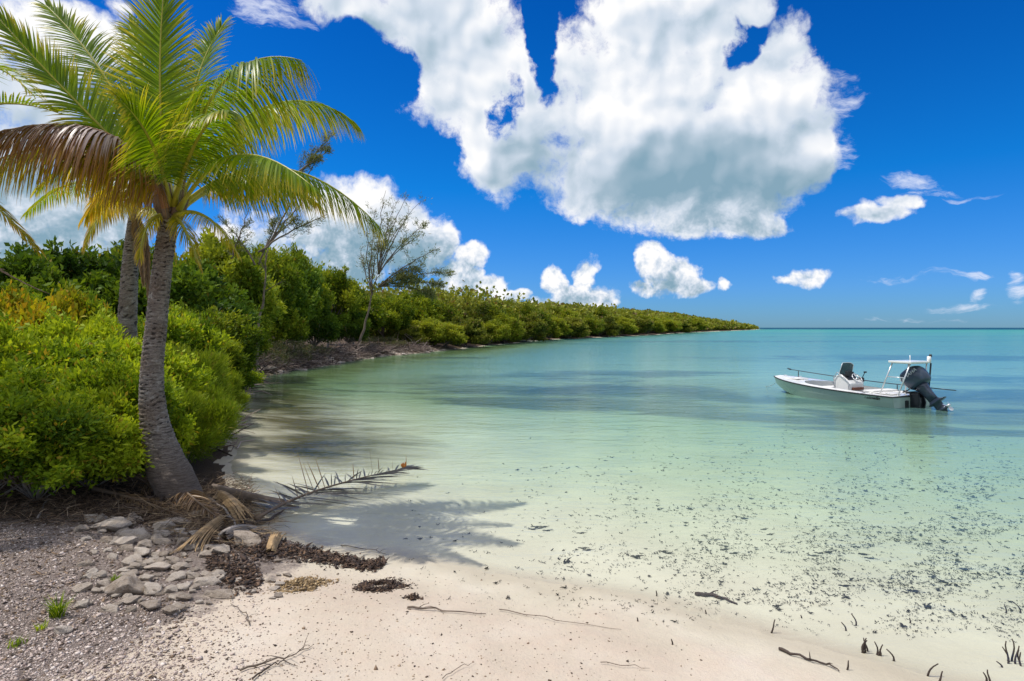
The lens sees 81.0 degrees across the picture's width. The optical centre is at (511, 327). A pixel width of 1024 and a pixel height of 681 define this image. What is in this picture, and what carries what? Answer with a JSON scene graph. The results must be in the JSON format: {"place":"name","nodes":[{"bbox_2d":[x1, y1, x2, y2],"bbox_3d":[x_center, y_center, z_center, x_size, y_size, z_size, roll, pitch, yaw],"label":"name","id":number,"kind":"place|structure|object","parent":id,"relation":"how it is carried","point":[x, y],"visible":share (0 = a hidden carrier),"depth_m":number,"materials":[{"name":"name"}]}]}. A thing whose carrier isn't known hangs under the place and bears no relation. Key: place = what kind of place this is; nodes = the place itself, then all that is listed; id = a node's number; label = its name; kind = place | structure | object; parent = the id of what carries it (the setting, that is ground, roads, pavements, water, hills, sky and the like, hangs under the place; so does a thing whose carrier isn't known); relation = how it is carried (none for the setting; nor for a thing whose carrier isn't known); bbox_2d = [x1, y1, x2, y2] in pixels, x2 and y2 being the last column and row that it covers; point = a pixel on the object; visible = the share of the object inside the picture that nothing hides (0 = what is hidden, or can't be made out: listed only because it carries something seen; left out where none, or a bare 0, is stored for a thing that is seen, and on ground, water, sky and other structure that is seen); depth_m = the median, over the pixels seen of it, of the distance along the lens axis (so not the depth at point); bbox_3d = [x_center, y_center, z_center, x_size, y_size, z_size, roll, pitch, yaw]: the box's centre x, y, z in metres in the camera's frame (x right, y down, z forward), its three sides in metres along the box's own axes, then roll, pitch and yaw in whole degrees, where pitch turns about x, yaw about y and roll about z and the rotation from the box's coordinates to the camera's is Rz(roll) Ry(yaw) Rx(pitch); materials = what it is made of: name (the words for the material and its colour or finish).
{"place":"outdoors","nodes":[
{"label":"outdoors","id":0,"kind":"place"},
{"bbox_2d":[0,503,264,680],"bbox_3d":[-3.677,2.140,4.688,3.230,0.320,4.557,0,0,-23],"label":"gravel","id":1,"kind":"structure","parent":0,"point":[76,655],"depth_m":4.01,"materials":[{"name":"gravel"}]},
{"bbox_2d":[0,329,1023,680],"bbox_3d":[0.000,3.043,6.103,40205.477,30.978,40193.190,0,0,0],"label":"ground","id":2,"kind":"structure","parent":0,"point":[444,435],"depth_m":6.82,"materials":[{"name":"sand"}]},
{"bbox_2d":[0,46,71,293],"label":"coconut palm","id":3,"kind":"object","parent":2,"relation":"on","point":[22,231],"visible":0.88,"depth_m":6.77,"materials":[{"name":"green plant"}]},
{"bbox_2d":[0,279,86,336],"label":"yellowing shrub","id":4,"kind":"object","parent":2,"relation":"on","point":[9,301],"visible":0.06,"depth_m":11.69,"materials":[{"name":"yellow plant"}]},
{"bbox_2d":[0,256,99,303],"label":"broadleaf tree","id":5,"kind":"object","parent":2,"relation":"on","point":[53,277],"visible":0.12,"depth_m":16.54,"materials":[{"name":"green plant"}]},
{"bbox_2d":[0,329,109,387],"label":"shoreline shrub","id":6,"kind":"object","parent":2,"relation":"on","point":[49,367],"visible":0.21,"depth_m":8.71,"materials":[{"name":"green plant"}]},
{"bbox_2d":[40,590,74,618],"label":"grass tuft","id":7,"kind":"object","parent":2,"relation":"on","point":[55,609],"visible":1,"depth_m":4.26,"materials":[{"name":"green plant"}]},
{"bbox_2d":[0,354,117,496],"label":"shoreline shrub","id":8,"kind":"object","parent":2,"relation":"on","point":[11,408],"visible":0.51,"depth_m":6.78,"materials":[{"name":"green plant"}]},
{"bbox_2d":[0,382,134,502],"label":"shoreline shrub","id":9,"kind":"object","parent":2,"relation":"on","point":[24,447],"visible":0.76,"depth_m":6.55,"materials":[{"name":"green plant"}]},
{"bbox_2d":[0,236,138,309],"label":"broadleaf tree","id":10,"kind":"object","parent":2,"relation":"on","point":[27,263],"visible":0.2,"depth_m":17.84,"materials":[{"name":"green plant"}]},
{"bbox_2d":[8,279,142,340],"bbox_3d":[-9.420,0.582,12.837,3.007,3.237,2.418,0,0,-35],"label":"yellowing shrub","id":11,"kind":"object","parent":2,"relation":"on","point":[81,301],"visible":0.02,"depth_m":12.76,"materials":[{"name":"green plant"}]},
{"bbox_2d":[0,370,175,489],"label":"shoreline shrub","id":12,"kind":"object","parent":2,"relation":"on","point":[132,453],"visible":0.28,"depth_m":7.28,"materials":[{"name":"green plant"}]},
{"bbox_2d":[0,301,176,384],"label":"shoreline shrub","id":13,"kind":"object","parent":2,"relation":"on","point":[11,330],"visible":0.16,"depth_m":9.37,"materials":[{"name":"green plant"}]},
{"bbox_2d":[68,244,152,313],"bbox_3d":[-14.362,-0.434,19.820,5.803,4.765,5.373,0,0,-25],"label":"broadleaf tree","id":14,"kind":"object","parent":2,"relation":"on","point":[102,263],"visible":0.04,"depth_m":19.28,"materials":[{"name":"green plant"}]},
{"bbox_2d":[89,516,131,530],"bbox_3d":[-4.261,2.107,6.377,0.449,0.114,0.323,0,0,38],"label":"limestone rock","id":15,"kind":"object","parent":2,"relation":"on","point":[115,523],"visible":0.95,"depth_m":6.32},
{"bbox_2d":[29,303,207,395],"bbox_3d":[-6.972,0.897,10.207,3.136,2.693,2.526,0,0,4],"label":"shoreline shrub","id":16,"kind":"object","parent":2,"relation":"on","point":[103,329],"visible":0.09,"depth_m":10.42,"materials":[{"name":"green plant"}]},
{"bbox_2d":[21,64,219,339],"bbox_3d":[-8.309,-1.826,12.242,5.714,7.879,3.019,0,0,0],"label":"coconut palm","id":17,"kind":"object","parent":2,"relation":"on","point":[127,317],"visible":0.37,"depth_m":11.88,"materials":[{"name":"green plant"}]},
{"bbox_2d":[104,574,144,595],"bbox_3d":[-3.071,2.061,4.775,0.312,0.160,0.230,7,-10,-16],"label":"limestone rock","id":18,"kind":"object","parent":2,"relation":"on","point":[126,583],"visible":0.72,"depth_m":4.71,"materials":[{"name":"stone"}]},
{"bbox_2d":[113,536,137,545],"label":"limestone rock","id":19,"kind":"object","parent":2,"relation":"on","point":[124,540],"visible":0.9,"depth_m":5.95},
{"bbox_2d":[52,344,199,477],"bbox_3d":[-5.492,1.244,8.475,1.961,2.033,2.052,0,0,-19],"label":"shoreline shrub","id":20,"kind":"object","parent":2,"relation":"on","point":[86,378],"visible":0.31,"depth_m":8.27,"materials":[{"name":"green plant"}]},
{"bbox_2d":[73,286,187,345],"bbox_3d":[-9.030,0.625,13.521,3.450,3.182,2.971,0,0,-33],"label":"shoreline shrub","id":21,"kind":"object","parent":2,"relation":"on","point":[140,327],"visible":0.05,"depth_m":13.10,"materials":[{"name":"green plant"}]},
{"bbox_2d":[0,471,265,529],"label":"twig litter","id":22,"kind":"object","parent":2,"relation":"on","point":[86,502],"visible":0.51,"depth_m":7.02,"materials":[{"name":"wood"}]},
{"bbox_2d":[118,527,150,539],"bbox_3d":[-3.879,2.133,6.181,0.317,0.096,0.190,-3,7,-11],"label":"limestone rock","id":23,"kind":"object","parent":2,"relation":"on","point":[142,533],"visible":0.79,"depth_m":6.15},
{"bbox_2d":[97,238,187,274],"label":"broadleaf tree","id":24,"kind":"object","parent":2,"relation":"on","point":[116,250],"depth_m":22.79,"materials":[{"name":"green plant"}]},
{"bbox_2d":[91,485,206,526],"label":"fallen frond","id":25,"kind":"object","parent":2,"relation":"on","point":[97,488],"visible":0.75,"depth_m":7.26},
{"bbox_2d":[139,599,161,609],"bbox_3d":[-2.699,2.072,4.489,0.212,0.050,0.143,0,0,44],"label":"limestone rock","id":26,"kind":"object","parent":2,"relation":"on","point":[153,604],"visible":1,"depth_m":4.46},
{"bbox_2d":[143,582,161,594],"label":"limestone rock","id":27,"kind":"object","parent":2,"relation":"on","point":[149,587],"visible":0.96,"depth_m":4.75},
{"bbox_2d":[115,471,193,511],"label":"fallen frond","id":28,"kind":"object","parent":2,"relation":"on","point":[140,478],"visible":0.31,"depth_m":7.79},
{"bbox_2d":[143,562,170,570],"bbox_3d":[-3.150,2.128,5.340,0.235,0.052,0.162,0,0,5],"label":"limestone rock","id":29,"kind":"object","parent":2,"relation":"on","point":[161,566],"visible":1,"depth_m":5.29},
{"bbox_2d":[86,253,263,339],"bbox_3d":[-11.386,-0.279,20.781,5.121,4.723,5.533,0,0,-19],"label":"broadleaf tree","id":30,"kind":"object","parent":2,"relation":"on","point":[194,286],"visible":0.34,"depth_m":19.90,"materials":[{"name":"green plant"}]},
{"bbox_2d":[137,301,232,374],"bbox_3d":[-8.945,0.793,15.184,3.191,2.979,3.283,0,0,-44],"label":"shoreline shrub","id":31,"kind":"object","parent":2,"relation":"on","point":[184,328],"visible":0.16,"depth_m":15.11,"materials":[{"name":"green plant"}]},
{"bbox_2d":[141,337,236,401],"bbox_3d":[-6.898,1.214,12.187,2.497,2.204,2.674,0,0,1],"label":"feathery shrub","id":32,"kind":"object","parent":2,"relation":"on","point":[214,362],"visible":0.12,"depth_m":12.47,"materials":[{"name":"green plant"}]},
{"bbox_2d":[164,341,217,393],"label":"shoreline shrub","id":33,"kind":"object","parent":2,"relation":"on","point":[205,375],"visible":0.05,"depth_m":10.84,"materials":[{"name":"green plant"}]},
{"bbox_2d":[0,0,388,507],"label":"coconut palm","id":34,"kind":"object","parent":2,"relation":"on","point":[156,146],"visible":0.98,"depth_m":7.21,"materials":[{"name":"green plant"}]},
{"bbox_2d":[169,515,223,554],"bbox_3d":[-3.221,2.125,6.159,0.349,0.111,1.005,0,0,-16],"label":"palm sheath","id":35,"kind":"object","parent":2,"relation":"on","point":[210,526],"visible":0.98,"depth_m":6.10,"materials":[{"name":"plant"}]},
{"bbox_2d":[167,486,227,522],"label":"fallen frond","id":36,"kind":"object","parent":2,"relation":"on","point":[196,500],"visible":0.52,"depth_m":7.14,"materials":[{"name":"plant"}]},
{"bbox_2d":[104,480,297,549],"bbox_3d":[-3.684,2.128,7.189,2.028,0.710,3.350,0,0,-43],"label":"dry straw","id":37,"kind":"object","parent":2,"relation":"on","point":[218,529],"visible":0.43,"depth_m":6.81,"materials":[{"name":"plant"}]},
{"bbox_2d":[193,575,221,585],"bbox_3d":[-2.526,2.110,4.988,0.225,0.061,0.119,1,5,-16],"label":"limestone rock","id":38,"kind":"object","parent":2,"relation":"on","point":[209,580],"visible":0.9,"depth_m":4.96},
{"bbox_2d":[174,387,248,465],"bbox_3d":[-5.289,1.586,9.645,1.914,1.486,1.968,0,0,-5],"label":"feathery shrub","id":39,"kind":"object","parent":2,"relation":"on","point":[211,418],"visible":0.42,"depth_m":9.64,"materials":[{"name":"green plant"}]},
{"bbox_2d":[186,383,238,447],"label":"feathery shrub","id":40,"kind":"object","parent":2,"relation":"on","point":[212,393],"visible":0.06,"depth_m":10.75,"materials":[{"name":"green plant"}]},
{"bbox_2d":[169,296,268,377],"bbox_3d":[-9.380,0.653,18.369,3.661,3.189,3.893,0,0,12],"label":"broadleaf tree","id":41,"kind":"object","parent":2,"relation":"on","point":[242,350],"visible":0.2,"depth_m":18.39,"materials":[{"name":"green plant"}]},
{"bbox_2d":[209,589,234,598],"bbox_3d":[-2.278,2.104,4.740,0.223,0.058,0.118,-4,-9,14],"label":"limestone rock","id":42,"kind":"object","parent":2,"relation":"on","point":[223,593],"visible":0.99,"depth_m":4.71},
{"bbox_2d":[188,388,259,455],"bbox_3d":[-7.470,2.087,15.106,2.139,1.321,10.967,0,0,-24],"label":"dead brush","id":43,"kind":"object","parent":2,"relation":"on","point":[221,450],"visible":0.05,"depth_m":11.56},
{"bbox_2d":[173,227,287,340],"bbox_3d":[-12.898,-1.211,25.826,5.313,6.507,6.526,0,0,32],"label":"broadleaf tree","id":44,"kind":"object","parent":2,"relation":"on","point":[244,272],"visible":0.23,"depth_m":25.49,"materials":[{"name":"green plant"}]},
{"bbox_2d":[204,551,263,597],"bbox_3d":[-2.508,2.139,5.370,0.489,0.108,1.571,0,0,-28],"label":"wrack patch","id":45,"kind":"object","parent":2,"relation":"on","point":[249,579],"visible":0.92,"depth_m":5.22,"materials":[{"name":"plant"}]},
{"bbox_2d":[215,490,253,523],"bbox_3d":[-3.336,2.129,7.206,0.251,0.109,1.277,0,0,-37],"label":"palm sheath","id":46,"kind":"object","parent":2,"relation":"on","point":[229,499],"visible":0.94,"depth_m":7.19,"materials":[{"name":"plant"}]},
{"bbox_2d":[224,369,252,412],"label":"feathery shrub","id":47,"kind":"object","parent":2,"relation":"on","point":[237,382],"visible":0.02,"depth_m":14.52,"materials":[{"name":"green plant"}]},
{"bbox_2d":[216,524,266,538],"bbox_3d":[-2.897,2.163,6.391,0.264,0.144,0.558,0,0,36],"label":"palm sheath","id":48,"kind":"object","parent":2,"relation":"on","point":[228,531],"visible":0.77,"depth_m":6.32,"materials":[{"name":"plant"}]},
{"bbox_2d":[227,356,266,390],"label":"shoreline shrub","id":49,"kind":"object","parent":2,"relation":"on","point":[251,377],"visible":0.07,"depth_m":18.66,"materials":[{"name":"green plant"}]},
{"bbox_2d":[233,530,261,547],"bbox_3d":[-2.708,2.170,6.120,0.224,0.180,0.347,0,0,-44],"label":"limestone rock","id":50,"kind":"object","parent":2,"relation":"on","point":[250,538],"visible":0.84,"depth_m":6.06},
{"bbox_2d":[211,483,300,507],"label":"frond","id":51,"kind":"object","parent":2,"relation":"on","point":[249,495],"visible":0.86,"depth_m":7.75,"materials":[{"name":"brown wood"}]},
{"bbox_2d":[219,229,303,332],"bbox_3d":[-14.811,-1.873,34.262,5.632,7.438,6.275,0,0,20],"label":"broadleaf tree","id":52,"kind":"object","parent":2,"relation":"on","point":[285,270],"visible":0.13,"depth_m":34.33,"materials":[{"name":"green plant"}]},
{"bbox_2d":[250,314,274,357],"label":"broadleaf tree","id":53,"kind":"object","parent":2,"relation":"on","point":[265,347],"visible":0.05,"depth_m":25.70,"materials":[{"name":"green plant"}]},
{"bbox_2d":[258,339,292,366],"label":"scrub bush","id":54,"kind":"object","parent":2,"relation":"on","point":[280,354],"visible":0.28,"depth_m":30.07,"materials":[{"name":"green plant"}]},
{"bbox_2d":[215,129,337,381],"bbox_3d":[-9.870,-3.028,25.159,5.123,10.826,1.782,0,0,0],"label":"casuarina tree","id":55,"kind":"object","parent":2,"relation":"on","point":[323,147],"visible":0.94,"depth_m":24.99,"materials":[{"name":"plant"}]},
{"bbox_2d":[268,306,309,345],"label":"broadleaf tree","id":56,"kind":"object","parent":2,"relation":"on","point":[292,326],"visible":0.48,"depth_m":34.05,"materials":[{"name":"green plant"}]},
{"bbox_2d":[267,338,315,362],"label":"scrub bush","id":57,"kind":"object","parent":2,"relation":"on","point":[297,344],"visible":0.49,"depth_m":33.09,"materials":[{"name":"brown plant"}]},
{"bbox_2d":[261,246,324,350],"bbox_3d":[-14.976,-1.696,38.292,5.630,7.222,6.078,0,0,-9],"label":"broadleaf tree","id":58,"kind":"object","parent":2,"relation":"on","point":[309,293],"visible":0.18,"depth_m":38.36,"materials":[{"name":"green plant"}]},
{"bbox_2d":[209,525,388,574],"bbox_3d":[-2.429,2.208,5.891,2.479,0.182,1.151,0,0,30],"label":"wrack line","id":59,"kind":"object","parent":2,"relation":"on","point":[336,558],"visible":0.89,"depth_m":5.80,"materials":[{"name":"plant"}]},
{"bbox_2d":[266,532,286,552],"bbox_3d":[-2.442,2.210,6.220,0.176,0.139,0.830,0,0,-18],"label":"palm sheath","id":60,"kind":"object","parent":59,"relation":"on","point":[274,539],"visible":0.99,"depth_m":6.08,"materials":[{"name":"plant"}]},
{"bbox_2d":[263,574,339,593],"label":"seaweed clump","id":61,"kind":"object","parent":2,"relation":"on","point":[311,585],"visible":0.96,"depth_m":5.06,"materials":[{"name":"plant"}]},
{"bbox_2d":[282,242,336,345],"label":"broadleaf tree","id":62,"kind":"object","parent":2,"relation":"on","point":[327,300],"visible":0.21,"depth_m":40.85,"materials":[{"name":"green plant"}]},
{"bbox_2d":[296,305,343,345],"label":"broadleaf tree","id":63,"kind":"object","parent":2,"relation":"on","point":[326,327],"visible":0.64,"depth_m":40.33,"materials":[{"name":"green plant"}]},
{"bbox_2d":[321,260,363,347],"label":"broadleaf tree","id":64,"kind":"object","parent":2,"relation":"on","point":[346,290],"visible":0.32,"depth_m":47.27,"materials":[{"name":"green plant"}]},
{"bbox_2d":[241,334,446,398],"bbox_3d":[-10.704,1.920,38.852,7.446,3.119,39.209,0,0,3],"label":"dead brush","id":65,"kind":"object","parent":2,"relation":"on","point":[369,351],"visible":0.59,"depth_m":39.34,"materials":[{"name":"plant"}]},
{"bbox_2d":[329,310,372,346],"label":"broadleaf tree","id":66,"kind":"object","parent":2,"relation":"on","point":[352,326],"visible":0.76,"depth_m":46.75,"materials":[{"name":"green plant"}]},
{"bbox_2d":[334,288,389,343],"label":"broadleaf tree","id":67,"kind":"object","parent":2,"relation":"on","point":[377,317],"visible":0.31,"depth_m":53.29,"materials":[{"name":"green plant"}]},
{"bbox_2d":[341,577,417,593],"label":"seaweed clump","id":68,"kind":"object","parent":2,"relation":"on","point":[363,586],"visible":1,"depth_m":5.07,"materials":[{"name":"plant"}]},
{"bbox_2d":[354,336,408,347],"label":"scrub bush","id":69,"kind":"object","parent":2,"relation":"on","point":[382,339],"visible":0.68,"depth_m":52.12,"materials":[{"name":"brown plant"}]},
{"bbox_2d":[365,292,414,342],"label":"broadleaf tree","id":70,"kind":"object","parent":2,"relation":"on","point":[397,311],"visible":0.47,"depth_m":57.17,"materials":[{"name":"green plant"}]},
{"bbox_2d":[355,191,457,349],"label":"casuarina tree","id":71,"kind":"object","parent":2,"relation":"on","point":[400,277],"visible":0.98,"depth_m":45.82,"materials":[{"name":"plant"}]},
{"bbox_2d":[384,324,430,343],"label":"mangrove","id":72,"kind":"object","parent":2,"relation":"on","point":[413,331],"visible":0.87,"depth_m":57.63,"materials":[{"name":"plant"}]},
{"bbox_2d":[385,290,444,329],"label":"broadleaf tree","id":73,"kind":"object","parent":2,"relation":"on","point":[425,307],"visible":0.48,"depth_m":64.63,"materials":[{"name":"green plant"}]},
{"bbox_2d":[145,567,702,680],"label":"sand flecks","id":74,"kind":"object","parent":2,"relation":"on","point":[375,667],"visible":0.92,"depth_m":3.98,"materials":[{"name":"sand"}]},
{"bbox_2d":[410,315,448,344],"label":"mangrove","id":75,"kind":"object","parent":2,"relation":"on","point":[433,329],"visible":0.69,"depth_m":59.84,"materials":[{"name":"green plant"}]},
{"bbox_2d":[425,319,469,345],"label":"mangrove","id":76,"kind":"object","parent":2,"relation":"on","point":[455,333],"visible":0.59,"depth_m":61.88,"materials":[{"name":"green plant"}]},
{"bbox_2d":[433,298,465,341],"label":"mangrove","id":77,"kind":"object","parent":2,"relation":"on","point":[449,310],"visible":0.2,"depth_m":72.25,"materials":[{"name":"green plant"}]},
{"bbox_2d":[446,313,492,346],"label":"mangrove","id":78,"kind":"object","parent":2,"relation":"on","point":[474,330],"visible":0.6,"depth_m":68.77,"materials":[{"name":"plant"}]},
{"bbox_2d":[462,300,501,341],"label":"mangrove","id":79,"kind":"object","parent":2,"relation":"on","point":[483,306],"visible":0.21,"depth_m":82.93,"materials":[{"name":"plant"}]},
{"bbox_2d":[481,317,510,342],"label":"mangrove","id":80,"kind":"object","parent":2,"relation":"on","point":[497,329],"visible":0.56,"depth_m":77.65,"materials":[{"name":"green plant"}]},
{"bbox_2d":[486,301,525,328],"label":"mangrove","id":81,"kind":"object","parent":2,"relation":"on","point":[493,310],"visible":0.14,"depth_m":90.70,"materials":[{"name":"green plant"}]},
{"bbox_2d":[494,311,525,342],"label":"mangrove","id":82,"kind":"object","parent":2,"relation":"on","point":[516,330],"visible":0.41,"depth_m":84.25,"materials":[{"name":"green plant"}]},
{"bbox_2d":[518,310,548,341],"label":"mangrove","id":83,"kind":"object","parent":2,"relation":"on","point":[536,326],"visible":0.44,"depth_m":94.39,"materials":[{"name":"plant"}]},
{"bbox_2d":[517,302,557,335],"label":"mangrove","id":84,"kind":"object","parent":2,"relation":"on","point":[526,310],"visible":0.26,"depth_m":106.27,"materials":[{"name":"green plant"}]},
{"bbox_2d":[349,277,758,339],"bbox_3d":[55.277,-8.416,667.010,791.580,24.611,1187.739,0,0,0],"label":"forest","id":85,"kind":"object","parent":2,"relation":"on","point":[471,297],"visible":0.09,"depth_m":113.95,"materials":[{"name":"green plant"}]},
{"bbox_2d":[536,313,572,338],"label":"mangrove","id":86,"kind":"object","parent":2,"relation":"on","point":[563,327],"visible":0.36,"depth_m":110.50,"materials":[{"name":"green plant"}]},
{"bbox_2d":[543,304,578,318],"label":"mangrove","id":87,"kind":"object","parent":2,"relation":"on","point":[565,312],"visible":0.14,"depth_m":128.29,"materials":[{"name":"green plant"}]},
{"bbox_2d":[548,314,590,338],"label":"mangrove","id":88,"kind":"object","parent":2,"relation":"on","point":[578,326],"visible":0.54,"depth_m":120.05,"materials":[{"name":"plant"}]},
{"bbox_2d":[579,313,604,334],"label":"mangrove","id":89,"kind":"object","parent":2,"relation":"on","point":[594,324],"visible":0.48,"depth_m":131.38,"materials":[{"name":"green plant"}]},
{"bbox_2d":[595,314,625,336],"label":"mangrove","id":90,"kind":"object","parent":2,"relation":"on","point":[611,326],"visible":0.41,"depth_m":143.53,"materials":[{"name":"plant"}]},
{"bbox_2d":[607,314,638,333],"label":"mangrove","id":91,"kind":"object","parent":2,"relation":"on","point":[630,327],"visible":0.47,"depth_m":157.08,"materials":[{"name":"green plant"}]},
{"bbox_2d":[635,314,666,333],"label":"mangrove","id":92,"kind":"object","parent":2,"relation":"on","point":[658,326],"visible":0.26,"depth_m":187.57,"materials":[{"name":"green plant"}]},
{"bbox_2d":[650,316,683,333],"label":"mangrove","id":93,"kind":"object","parent":2,"relation":"on","point":[670,324],"visible":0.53,"depth_m":208.25,"materials":[{"name":"green plant"}]},
{"bbox_2d":[662,315,696,332],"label":"mangrove","id":94,"kind":"object","parent":2,"relation":"on","point":[686,327],"visible":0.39,"depth_m":233.82,"materials":[{"name":"plant"}]},
{"bbox_2d":[673,315,709,332],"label":"mangrove","id":95,"kind":"object","parent":2,"relation":"on","point":[700,324],"visible":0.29,"depth_m":266.24,"materials":[{"name":"green plant"}]},
{"bbox_2d":[404,416,1023,642],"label":"seagrass debris","id":96,"kind":"object","parent":2,"relation":"on","point":[870,545],"visible":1,"depth_m":6.83,"materials":[{"name":"plant"}]},
{"bbox_2d":[778,647,838,670],"bbox_3d":[1.999,2.213,4.053,0.391,0.090,0.076,0,0,40],"label":"driftwood stick","id":97,"kind":"object","parent":2,"relation":"on","point":[797,654],"visible":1,"depth_m":4.06,"materials":[{"name":"brown wood"}]},
{"bbox_2d":[1002,639,1021,665],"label":"mangrove shoot","id":98,"kind":"object","parent":2,"relation":"on","point":[1017,655],"visible":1,"depth_m":4.23,"materials":[{"name":"plant"}]},
{"bbox_2d":[0,0,1023,327],"label":"sky","id":99,"kind":"structure","parent":0,"point":[761,163],"materials":[{"name":"blue"}]},
{"bbox_2d":[311,328,1023,412],"bbox_3d":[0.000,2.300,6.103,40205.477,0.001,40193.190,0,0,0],"label":"water","id":100,"kind":"structure","parent":0,"point":[979,369],"depth_m":37.33,"materials":[{"name":"liquid"}]},
{"bbox_2d":[252,452,426,519],"bbox_3d":[-2.361,1.994,8.475,2.946,0.676,1.664,0,0,-40],"label":"fallen frond","id":101,"kind":"object","parent":100,"relation":"on","point":[327,491],"visible":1,"depth_m":8.19,"materials":[{"name":"plant"}]},
{"bbox_2d":[621,314,654,333],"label":"mangrove","id":102,"kind":"object","parent":100,"relation":"on","point":[643,325],"visible":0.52,"depth_m":172.67,"materials":[{"name":"plant"}]},
{"bbox_2d":[774,354,952,415],"bbox_3d":[10.878,1.630,19.074,1.953,1.720,5.860,0,0,-23],"label":"flats skiff","id":103,"kind":"object","parent":100,"relation":"on","point":[846,384],"visible":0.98,"depth_m":17.73,"materials":[{"name":"white plastic"}]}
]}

